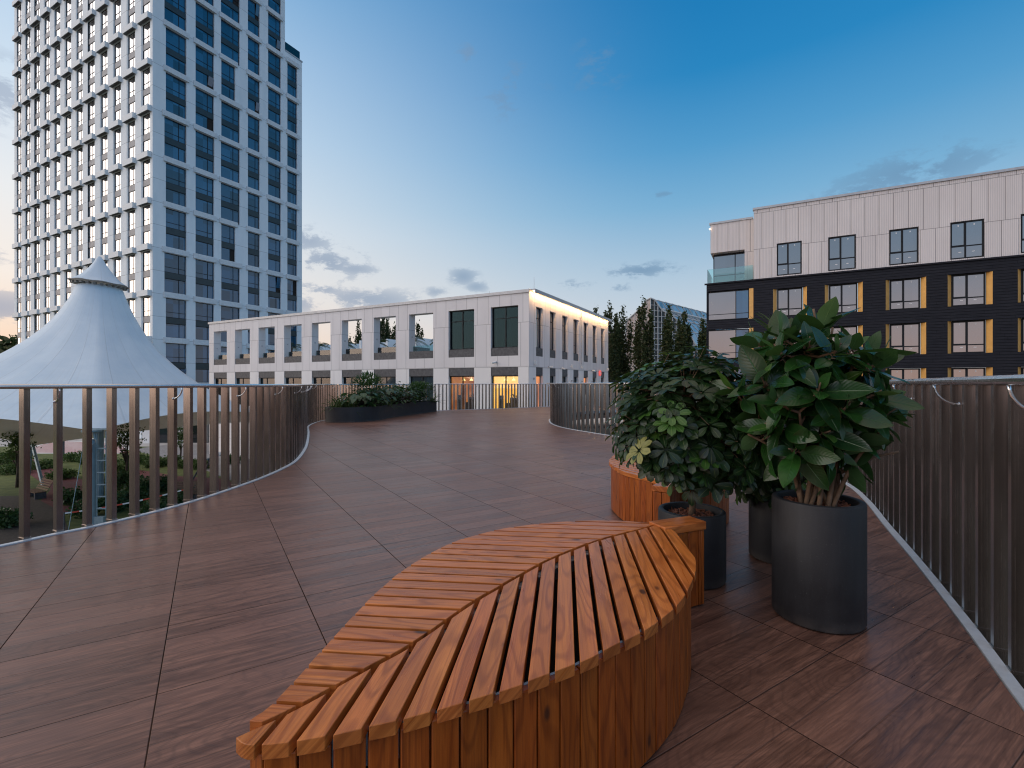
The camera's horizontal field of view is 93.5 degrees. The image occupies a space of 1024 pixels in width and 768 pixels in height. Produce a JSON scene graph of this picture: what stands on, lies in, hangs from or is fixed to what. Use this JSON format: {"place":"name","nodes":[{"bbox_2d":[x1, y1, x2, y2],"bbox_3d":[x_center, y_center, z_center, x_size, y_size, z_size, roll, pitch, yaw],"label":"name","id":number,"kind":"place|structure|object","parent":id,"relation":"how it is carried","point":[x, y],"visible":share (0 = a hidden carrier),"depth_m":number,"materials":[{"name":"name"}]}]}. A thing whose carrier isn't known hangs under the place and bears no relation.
{"place":"outdoors","nodes":[
{"label":"outdoors","id":0,"kind":"place"},
{"bbox_2d":[0,496,67,543],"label":"garden path","id":1,"kind":"structure","parent":0,"point":[41,522],"depth_m":26.05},
{"bbox_2d":[12,459,81,511],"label":"garden path","id":2,"kind":"structure","parent":0,"point":[69,482],"depth_m":35.40,"materials":[{"name":"red rubber"}]},
{"bbox_2d":[35,441,128,453],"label":"pavement","id":3,"kind":"structure","parent":0,"point":[77,445],"depth_m":56.91,"materials":[{"name":"white paint"}]},
{"bbox_2d":[0,438,208,446],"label":"pavement","id":4,"kind":"structure","parent":0,"point":[142,444],"depth_m":59.83,"materials":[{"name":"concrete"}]},
{"bbox_2d":[142,424,208,442],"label":"shop pavilion","id":5,"kind":"structure","parent":4,"relation":"on","point":[163,435],"depth_m":60.60,"materials":[{"name":"white paint"}]},
{"bbox_2d":[0,436,230,529],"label":"lawn","id":6,"kind":"structure","parent":0,"point":[7,485],"depth_m":36.53,"materials":[{"name":"green plant"}]},
{"bbox_2d":[0,506,33,528],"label":"shrub","id":7,"kind":"object","parent":6,"relation":"on","point":[8,518],"visible":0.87,"depth_m":24.60,"materials":[{"name":"green plant"}]},
{"bbox_2d":[0,460,34,475],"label":"shrub","id":8,"kind":"object","parent":6,"relation":"on","point":[5,469],"visible":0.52,"depth_m":39.17,"materials":[{"name":"green plant"}]},
{"bbox_2d":[0,431,41,487],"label":"sapling","id":9,"kind":"object","parent":6,"relation":"on","point":[14,441],"visible":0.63,"depth_m":34.35,"materials":[{"name":"green plant"}]},
{"bbox_2d":[30,478,52,499],"bbox_3d":[-30.971,6.854,31.509,1.800,1.093,0.960,0,0,29],"label":"garden bench","id":10,"kind":"object","parent":6,"relation":"on","point":[38,493],"visible":0.83,"depth_m":31.36,"materials":[{"name":"brown wood"}]},
{"bbox_2d":[51,486,81,505],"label":"shrub","id":11,"kind":"object","parent":6,"relation":"on","point":[68,495],"visible":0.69,"depth_m":29.29,"materials":[{"name":"green plant"}]},
{"bbox_2d":[65,498,104,518],"bbox_3d":[-23.623,6.906,26.736,1.652,1.292,1.736,0,0,36],"label":"shrub","id":12,"kind":"object","parent":6,"relation":"on","point":[78,506],"visible":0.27,"depth_m":26.38,"materials":[{"name":"green plant"}]},
{"bbox_2d":[0,256,240,529],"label":"tensile tent","id":13,"kind":"object","parent":6,"relation":"on","point":[91,331],"visible":0.84,"depth_m":27.16,"materials":[{"name":"white fabric"}]},
{"bbox_2d":[104,468,148,489],"bbox_3d":[-27.484,6.783,34.053,2.498,1.506,2.764,0,0,0],"label":"shrub","id":14,"kind":"object","parent":6,"relation":"on","point":[122,478],"visible":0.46,"depth_m":33.61,"materials":[{"name":"green plant"}]},
{"bbox_2d":[117,423,146,470],"bbox_3d":[-28.700,4.939,35.787,2.467,4.933,2.441,0,0,-37],"label":"sapling","id":15,"kind":"object","parent":6,"relation":"on","point":[125,456],"visible":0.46,"depth_m":35.55,"materials":[{"name":"green plant"}]},
{"bbox_2d":[208,289,611,454],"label":"school building","id":16,"kind":"structure","parent":6,"relation":"on","point":[525,336],"depth_m":38.51,"materials":[{"name":"white concrete"}]},
{"bbox_2d":[450,309,473,349],"bbox_3d":[-3.649,-4.020,35.875,2.282,2.920,0.090,0,0,28],"label":"window","id":17,"kind":"structure","parent":16,"relation":"in","point":[461,322],"depth_m":35.85,"materials":[{"name":"green"}]},
{"bbox_2d":[492,306,517,347],"bbox_3d":[-0.425,-4.020,34.141,2.206,2.920,0.090,0,0,28],"label":"window","id":18,"kind":"structure","parent":16,"relation":"in","point":[504,319],"depth_m":34.12,"materials":[{"name":"green glass"}]},
{"bbox_2d":[140,470,230,494],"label":"garden path","id":19,"kind":"structure","parent":0,"point":[179,478],"depth_m":37.23,"materials":[{"name":"red rubber"}]},
{"bbox_2d":[140,444,240,483],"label":"pavement","id":20,"kind":"structure","parent":0,"point":[163,450],"depth_m":51.94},
{"bbox_2d":[0,406,1023,767],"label":"deck","id":21,"kind":"structure","parent":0,"point":[200,632],"depth_m":2.42,"materials":[{"name":"brown wood"}]},
{"bbox_2d":[0,384,429,546],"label":"railing","id":22,"kind":"object","parent":21,"relation":"attached to","point":[277,420],"visible":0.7,"depth_m":4.92,"materials":[{"name":"metal"}]},
{"bbox_2d":[325,401,436,422],"bbox_3d":[-4.785,0.963,18.087,1.661,0.466,6.474,0,0,13],"label":"long planter","id":23,"kind":"object","parent":21,"relation":"on","point":[347,414],"visible":0.89,"depth_m":15.77,"materials":[{"name":"metal"}]},
{"bbox_2d":[317,393,361,412],"bbox_3d":[-5.494,0.644,15.534,1.681,0.719,1.793,0,0,0],"label":"fern","id":24,"kind":"object","parent":23,"relation":"in","point":[345,404],"visible":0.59,"depth_m":15.33,"materials":[{"name":"green plant"}]},
{"bbox_2d":[335,391,383,406],"bbox_3d":[-4.969,0.507,15.811,1.462,0.563,1.451,0,0,45],"label":"elephant ear plant","id":25,"kind":"object","parent":23,"relation":"on","point":[353,397],"visible":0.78,"depth_m":15.46,"materials":[{"name":"green plant"}]},
{"bbox_2d":[348,370,386,396],"bbox_3d":[-4.936,0.143,16.485,1.350,1.274,1.320,0,0,0],"label":"bush","id":26,"kind":"object","parent":23,"relation":"on","point":[370,381],"visible":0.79,"depth_m":16.30,"materials":[{"name":"green plant"}]},
{"bbox_2d":[354,391,391,406],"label":"philodendron","id":27,"kind":"object","parent":23,"relation":"on","point":[377,400],"visible":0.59,"depth_m":15.72,"materials":[{"name":"green plant"}]},
{"bbox_2d":[380,385,417,404],"bbox_3d":[-4.383,0.438,18.097,1.790,0.765,1.748,0,0,0],"label":"philodendron","id":28,"kind":"object","parent":23,"relation":"on","point":[397,397],"visible":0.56,"depth_m":17.95,"materials":[{"name":"green plant"}]},
{"bbox_2d":[403,381,434,401],"bbox_3d":[-3.861,0.304,20.004,1.454,0.952,1.493,0,0,0],"label":"bush","id":29,"kind":"object","parent":23,"relation":"on","point":[422,385],"visible":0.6,"depth_m":19.78,"materials":[{"name":"green plant"}]},
{"bbox_2d":[236,516,705,767],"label":"bench","id":30,"kind":"object","parent":21,"relation":"on","point":[566,644],"visible":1,"depth_m":1.42,"materials":[{"name":"brown wood"}]},
{"bbox_2d":[434,384,629,410],"bbox_3d":[2.435,0.693,25.083,13.741,1.415,1.572,0,0,-25],"label":"railing","id":31,"kind":"object","parent":21,"relation":"on","point":[495,385],"visible":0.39,"depth_m":23.48,"materials":[{"name":"metal"}]},
{"bbox_2d":[609,455,728,523],"bbox_3d":[1.440,0.970,4.594,1.080,0.460,2.203,0,0,-7],"label":"bench","id":32,"kind":"object","parent":21,"relation":"on","point":[634,498],"visible":0.2,"depth_m":3.99,"materials":[{"name":"brown wood"}]},
{"bbox_2d":[658,502,725,589],"bbox_3d":[1.113,0.986,2.985,0.396,0.421,0.396,0,0,-27],"label":"plant pot","id":33,"kind":"object","parent":21,"relation":"on","point":[714,517],"visible":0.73,"depth_m":2.82,"materials":[{"name":"plastic"}]},
{"bbox_2d":[605,346,765,514],"bbox_3d":[1.147,0.294,2.979,1.111,1.057,0.941,0,0,0],"label":"umbrella tree","id":34,"kind":"object","parent":33,"relation":"in","point":[676,443],"visible":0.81,"depth_m":2.69,"materials":[{"name":"green plant"}]},
{"bbox_2d":[749,495,771,563],"bbox_3d":[1.865,0.988,3.330,0.410,0.416,0.410,0,0,-39],"label":"plant pot","id":35,"kind":"object","parent":21,"relation":"on","point":[760,530],"visible":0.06,"depth_m":3.25,"materials":[{"name":"plastic"}]},
{"bbox_2d":[720,437,807,508],"bbox_3d":[1.744,0.434,3.333,0.948,0.821,0.932,0,0,0],"label":"umbrella tree","id":36,"kind":"object","parent":35,"relation":"in","point":[766,489],"visible":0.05,"depth_m":3.15,"materials":[{"name":"green plant"}]},
{"bbox_2d":[546,374,1023,711],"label":"railing","id":37,"kind":"object","parent":21,"relation":"attached to","point":[943,497],"visible":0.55,"depth_m":2.53,"materials":[{"name":"metal"}]},
{"bbox_2d":[772,489,866,633],"bbox_3d":[1.584,0.893,2.497,0.418,0.606,0.418,0,0,-20],"label":"plant pot","id":38,"kind":"object","parent":21,"relation":"on","point":[819,567],"visible":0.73,"depth_m":2.33,"materials":[{"name":"plastic"}]},
{"bbox_2d":[711,296,924,506],"bbox_3d":[1.571,0.106,2.500,0.894,1.084,0.808,0,0,-26],"label":"rubber plant","id":39,"kind":"object","parent":38,"relation":"in","point":[810,418],"visible":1,"depth_m":2.35,"materials":[{"name":"green plant"}]},
{"bbox_2d":[0,0,1023,368],"label":"sky","id":40,"kind":"structure","parent":0,"point":[582,153],"materials":[{"name":"blue"}]},
{"bbox_2d":[704,166,1023,380],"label":"apartment building","id":41,"kind":"structure","parent":0,"point":[934,269],"depth_m":32.85,"materials":[{"name":"grey metal"}]},
{"bbox_2d":[713,252,744,282],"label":"window","id":42,"kind":"structure","parent":41,"relation":"in","point":[728,264],"depth_m":38.85,"materials":[{"name":"black"}]},
{"bbox_2d":[777,241,801,275],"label":"window","id":43,"kind":"structure","parent":41,"relation":"in","point":[789,255],"depth_m":35.95,"materials":[{"name":"black glass"}]},
{"bbox_2d":[777,287,802,315],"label":"window","id":44,"kind":"structure","parent":41,"relation":"in","point":[790,300],"depth_m":36.09,"materials":[{"name":"black glass"}]},
{"bbox_2d":[828,234,855,270],"bbox_3d":[23.586,-9.360,34.422,1.648,2.420,0.080,0,0,28],"label":"window","id":45,"kind":"structure","parent":41,"relation":"in","point":[841,249],"depth_m":34.40,"materials":[{"name":"black"}]},
{"bbox_2d":[829,283,856,312],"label":"window","id":46,"kind":"structure","parent":41,"relation":"in","point":[846,294],"depth_m":34.48,"materials":[{"name":"black"}]},
{"bbox_2d":[889,227,918,264],"bbox_3d":[26.660,-9.360,32.772,1.593,2.420,0.080,0,0,28],"label":"window","id":47,"kind":"structure","parent":41,"relation":"in","point":[903,243],"depth_m":32.74,"materials":[{"name":"black"}]},
{"bbox_2d":[889,278,919,309],"bbox_3d":[26.842,-6.130,32.901,1.645,2.080,0.080,0,0,28],"label":"window","id":48,"kind":"structure","parent":41,"relation":"in","point":[903,293],"depth_m":32.90,"materials":[{"name":"black"}]},
{"bbox_2d":[889,323,919,353],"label":"window","id":49,"kind":"structure","parent":41,"relation":"in","point":[906,337],"depth_m":32.88,"materials":[{"name":"black"}]},
{"bbox_2d":[890,368,919,379],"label":"window","id":50,"kind":"structure","parent":41,"relation":"in","point":[905,373],"depth_m":32.86,"materials":[{"name":"black"}]},
{"bbox_2d":[950,219,983,259],"bbox_3d":[29.505,-9.360,31.242,1.661,2.420,0.080,0,0,28],"label":"window","id":51,"kind":"structure","parent":41,"relation":"in","point":[966,237],"depth_m":31.22,"materials":[{"name":"black"}]},
{"bbox_2d":[951,272,985,305],"bbox_3d":[29.723,-6.130,31.354,1.663,2.080,0.080,0,0,28],"label":"window","id":52,"kind":"structure","parent":41,"relation":"in","point":[966,289],"depth_m":31.34,"materials":[{"name":"black"}]},
{"bbox_2d":[951,320,985,352],"bbox_3d":[29.723,-3.065,31.354,1.663,2.110,0.080,0,0,28],"label":"window","id":53,"kind":"structure","parent":41,"relation":"in","point":[966,336],"depth_m":31.34,"materials":[{"name":"black"}]},
{"bbox_2d":[951,368,985,376],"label":"window","id":54,"kind":"structure","parent":41,"relation":"in","point":[955,372],"depth_m":31.34,"materials":[{"name":"black"}]},
{"label":"ground","id":55,"kind":"structure","parent":0,"visible":0},
{"bbox_2d":[0,334,16,352],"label":"broadleaf tree","id":56,"kind":"object","parent":55,"relation":"on","point":[12,340],"visible":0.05,"depth_m":129.70,"materials":[{"name":"green plant"}]},
{"bbox_2d":[12,0,302,438],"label":"residential tower","id":57,"kind":"structure","parent":55,"relation":"on","point":[157,144],"depth_m":71.79,"materials":[{"name":"white concrete"}]},
{"bbox_2d":[17,0,149,343],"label":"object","id":58,"kind":"structure","parent":57,"relation":"in","point":[91,25],"depth_m":73.22,"materials":[{"name":"white"}]},
{"bbox_2d":[164,7,185,30],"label":"window","id":59,"kind":"structure","parent":57,"relation":"in","point":[170,16],"depth_m":65.55,"materials":[{"name":"blue glass"}]},
{"bbox_2d":[164,117,185,144],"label":"window","id":60,"kind":"structure","parent":57,"relation":"in","point":[173,130],"depth_m":65.55,"materials":[{"name":"blue glass"}]},
{"bbox_2d":[164,142,185,162],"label":"window","id":61,"kind":"structure","parent":57,"relation":"in","point":[171,151],"depth_m":65.55,"materials":[{"name":"blue glass"}]},
{"bbox_2d":[164,253,185,275],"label":"window","id":62,"kind":"structure","parent":57,"relation":"in","point":[175,264],"depth_m":65.55,"materials":[{"name":"blue glass"}]},
{"bbox_2d":[164,278,185,294],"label":"window","id":63,"kind":"structure","parent":57,"relation":"in","point":[170,285],"depth_m":65.55,"materials":[{"name":"blue glass"}]},
{"bbox_2d":[166,28,185,56],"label":"window","id":64,"kind":"structure","parent":57,"relation":"in","point":[174,41],"depth_m":65.66,"materials":[{"name":"blue glass"}]},
{"bbox_2d":[166,73,185,100],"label":"window","id":65,"kind":"structure","parent":57,"relation":"in","point":[176,87],"depth_m":65.66,"materials":[{"name":"blue glass"}]},
{"bbox_2d":[166,53,185,74],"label":"window","id":66,"kind":"structure","parent":57,"relation":"in","point":[171,61],"depth_m":65.70,"materials":[{"name":"blue glass"}]},
{"bbox_2d":[166,163,185,187],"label":"window","id":67,"kind":"structure","parent":57,"relation":"in","point":[175,175],"depth_m":65.66,"materials":[{"name":"blue glass"}]},
{"bbox_2d":[166,98,185,118],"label":"window","id":68,"kind":"structure","parent":57,"relation":"in","point":[173,107],"depth_m":65.66,"materials":[{"name":"blue glass"}]},
{"bbox_2d":[166,208,185,231],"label":"window","id":69,"kind":"structure","parent":57,"relation":"in","point":[176,220],"depth_m":65.66,"materials":[{"name":"blue glass"}]},
{"bbox_2d":[166,188,185,206],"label":"window","id":70,"kind":"structure","parent":57,"relation":"in","point":[172,196],"depth_m":65.66,"materials":[{"name":"blue glass"}]},
{"bbox_2d":[166,298,185,318],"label":"window","id":71,"kind":"structure","parent":57,"relation":"in","point":[175,308],"depth_m":65.66,"materials":[{"name":"blue glass"}]},
{"bbox_2d":[166,233,185,250],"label":"window","id":72,"kind":"structure","parent":57,"relation":"in","point":[173,241],"depth_m":65.66,"materials":[{"name":"blue glass"}]},
{"bbox_2d":[166,343,185,362],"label":"window","id":73,"kind":"structure","parent":57,"relation":"in","point":[175,353],"depth_m":65.77,"materials":[{"name":"blue glass"}]},
{"bbox_2d":[166,323,185,338],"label":"window","id":74,"kind":"structure","parent":57,"relation":"in","point":[172,330],"depth_m":65.66,"materials":[{"name":"blue glass"}]},
{"bbox_2d":[196,345,208,363],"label":"window","id":75,"kind":"structure","parent":57,"relation":"in","point":[202,352],"depth_m":68.78,"materials":[{"name":"blue glass"}]},
{"bbox_2d":[196,45,212,71],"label":"window","id":76,"kind":"structure","parent":57,"relation":"in","point":[204,59],"depth_m":69.03,"materials":[{"name":"blue glass"}]},
{"bbox_2d":[196,88,212,113],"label":"window","id":77,"kind":"structure","parent":57,"relation":"in","point":[204,101],"depth_m":69.03,"materials":[{"name":"blue glass"}]},
{"bbox_2d":[196,174,212,196],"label":"window","id":78,"kind":"structure","parent":57,"relation":"in","point":[204,185],"depth_m":69.03,"materials":[{"name":"blue glass"}]},
{"bbox_2d":[196,112,212,130],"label":"window","id":79,"kind":"structure","parent":57,"relation":"in","point":[201,120],"depth_m":69.03,"materials":[{"name":"blue glass"}]},
{"bbox_2d":[196,217,212,238],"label":"window","id":80,"kind":"structure","parent":57,"relation":"in","point":[204,227],"depth_m":69.03,"materials":[{"name":"blue glass"}]},
{"bbox_2d":[196,198,212,214],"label":"window","id":81,"kind":"structure","parent":57,"relation":"in","point":[204,206],"depth_m":69.03,"materials":[{"name":"blue glass"}]},
{"bbox_2d":[196,302,212,321],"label":"window","id":82,"kind":"structure","parent":57,"relation":"in","point":[204,312],"depth_m":69.03,"materials":[{"name":"blue glass"}]},
{"bbox_2d":[196,241,212,256],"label":"window","id":83,"kind":"structure","parent":57,"relation":"in","point":[202,248],"depth_m":69.03,"materials":[{"name":"blue glass"}]},
{"bbox_2d":[196,3,213,30],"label":"window","id":84,"kind":"structure","parent":57,"relation":"in","point":[205,17],"depth_m":69.03,"materials":[{"name":"blue glass"}]},
{"bbox_2d":[196,27,213,47],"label":"window","id":85,"kind":"structure","parent":57,"relation":"in","point":[201,35],"depth_m":69.03,"materials":[{"name":"blue glass"}]},
{"bbox_2d":[196,131,213,155],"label":"window","id":86,"kind":"structure","parent":57,"relation":"in","point":[204,143],"depth_m":69.03,"materials":[{"name":"blue glass"}]},
{"bbox_2d":[196,69,213,88],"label":"window","id":87,"kind":"structure","parent":57,"relation":"in","point":[202,78],"depth_m":69.03,"materials":[{"name":"blue glass"}]},
{"bbox_2d":[196,155,213,173],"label":"window","id":88,"kind":"structure","parent":57,"relation":"in","point":[202,163],"depth_m":69.03,"materials":[{"name":"blue glass"}]},
{"bbox_2d":[196,259,213,280],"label":"window","id":89,"kind":"structure","parent":57,"relation":"in","point":[204,270],"depth_m":69.03,"materials":[{"name":"blue glass"}]},
{"bbox_2d":[196,283,213,298],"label":"window","id":90,"kind":"structure","parent":57,"relation":"in","point":[205,291],"depth_m":69.03,"materials":[{"name":"blue glass"}]},
{"bbox_2d":[221,60,233,83],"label":"window","id":91,"kind":"structure","parent":57,"relation":"in","point":[227,71],"depth_m":71.96,"materials":[{"name":"blue glass"}]},
{"bbox_2d":[221,224,233,243],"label":"window","id":92,"kind":"structure","parent":57,"relation":"in","point":[227,232],"depth_m":71.96,"materials":[{"name":"blue glass"}]},
{"bbox_2d":[221,19,238,46],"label":"window","id":93,"kind":"structure","parent":57,"relation":"in","point":[228,32],"depth_m":72.22,"materials":[{"name":"blue glass"}]},
{"bbox_2d":[221,101,238,126],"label":"window","id":94,"kind":"structure","parent":57,"relation":"in","point":[229,113],"depth_m":72.28,"materials":[{"name":"blue glass"}]},
{"bbox_2d":[221,42,238,65],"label":"window","id":95,"kind":"structure","parent":57,"relation":"in","point":[229,52],"depth_m":72.28,"materials":[{"name":"blue glass"}]},
{"bbox_2d":[221,142,238,165],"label":"window","id":96,"kind":"structure","parent":57,"relation":"in","point":[230,154],"depth_m":72.22,"materials":[{"name":"blue glass"}]},
{"bbox_2d":[221,183,238,205],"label":"window","id":97,"kind":"structure","parent":57,"relation":"in","point":[229,194],"depth_m":72.22,"materials":[{"name":"blue glass"}]},
{"bbox_2d":[221,124,238,142],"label":"window","id":98,"kind":"structure","parent":57,"relation":"in","point":[227,132],"depth_m":72.22,"materials":[{"name":"blue glass"}]},
{"bbox_2d":[221,165,238,182],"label":"window","id":99,"kind":"structure","parent":57,"relation":"in","point":[228,173],"depth_m":72.22,"materials":[{"name":"blue glass"}]},
{"bbox_2d":[221,265,238,284],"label":"window","id":100,"kind":"structure","parent":57,"relation":"in","point":[230,275],"depth_m":72.22,"materials":[{"name":"blue glass"}]},
{"bbox_2d":[221,206,238,224],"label":"window","id":101,"kind":"structure","parent":57,"relation":"in","point":[226,213],"depth_m":72.35,"materials":[{"name":"blue glass"}]},
{"bbox_2d":[221,306,238,320],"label":"window","id":102,"kind":"structure","parent":57,"relation":"in","point":[227,313],"depth_m":72.22,"materials":[{"name":"blue glass"}]},
{"bbox_2d":[221,288,238,302],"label":"window","id":103,"kind":"structure","parent":57,"relation":"in","point":[230,295],"depth_m":72.22,"materials":[{"name":"blue"}]},
{"bbox_2d":[268,275,280,292],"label":"window","id":104,"kind":"structure","parent":57,"relation":"in","point":[273,282],"depth_m":78.72,"materials":[{"name":"blue glass"}]},
{"bbox_2d":[603,300,621,396],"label":"poplar tree","id":105,"kind":"object","parent":55,"relation":"on","point":[613,350],"visible":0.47,"depth_m":94.72,"materials":[{"name":"green plant"}]},
{"bbox_2d":[615,306,634,382],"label":"poplar tree","id":106,"kind":"object","parent":55,"relation":"on","point":[624,348],"visible":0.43,"depth_m":97.29,"materials":[{"name":"green plant"}]},
{"bbox_2d":[631,295,655,375],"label":"poplar tree","id":107,"kind":"object","parent":55,"relation":"on","point":[643,347],"visible":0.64,"depth_m":91.74,"materials":[{"name":"green plant"}]},
{"bbox_2d":[658,304,688,371],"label":"poplar tree","id":108,"kind":"object","parent":55,"relation":"on","point":[667,344],"visible":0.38,"depth_m":89.11,"materials":[{"name":"green plant"}]},
{"bbox_2d":[625,298,726,381],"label":"building","id":109,"kind":"structure","parent":55,"relation":"on","point":[659,313],"depth_m":152.89,"materials":[{"name":"glass"}]},
{"bbox_2d":[673,307,692,387],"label":"poplar tree","id":110,"kind":"object","parent":55,"relation":"on","point":[688,331],"visible":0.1,"depth_m":93.88,"materials":[{"name":"green plant"}]},
{"bbox_2d":[696,315,706,361],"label":"poplar tree","id":111,"kind":"object","parent":55,"relation":"on","point":[702,338],"visible":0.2,"depth_m":87.55,"materials":[{"name":"green plant"}]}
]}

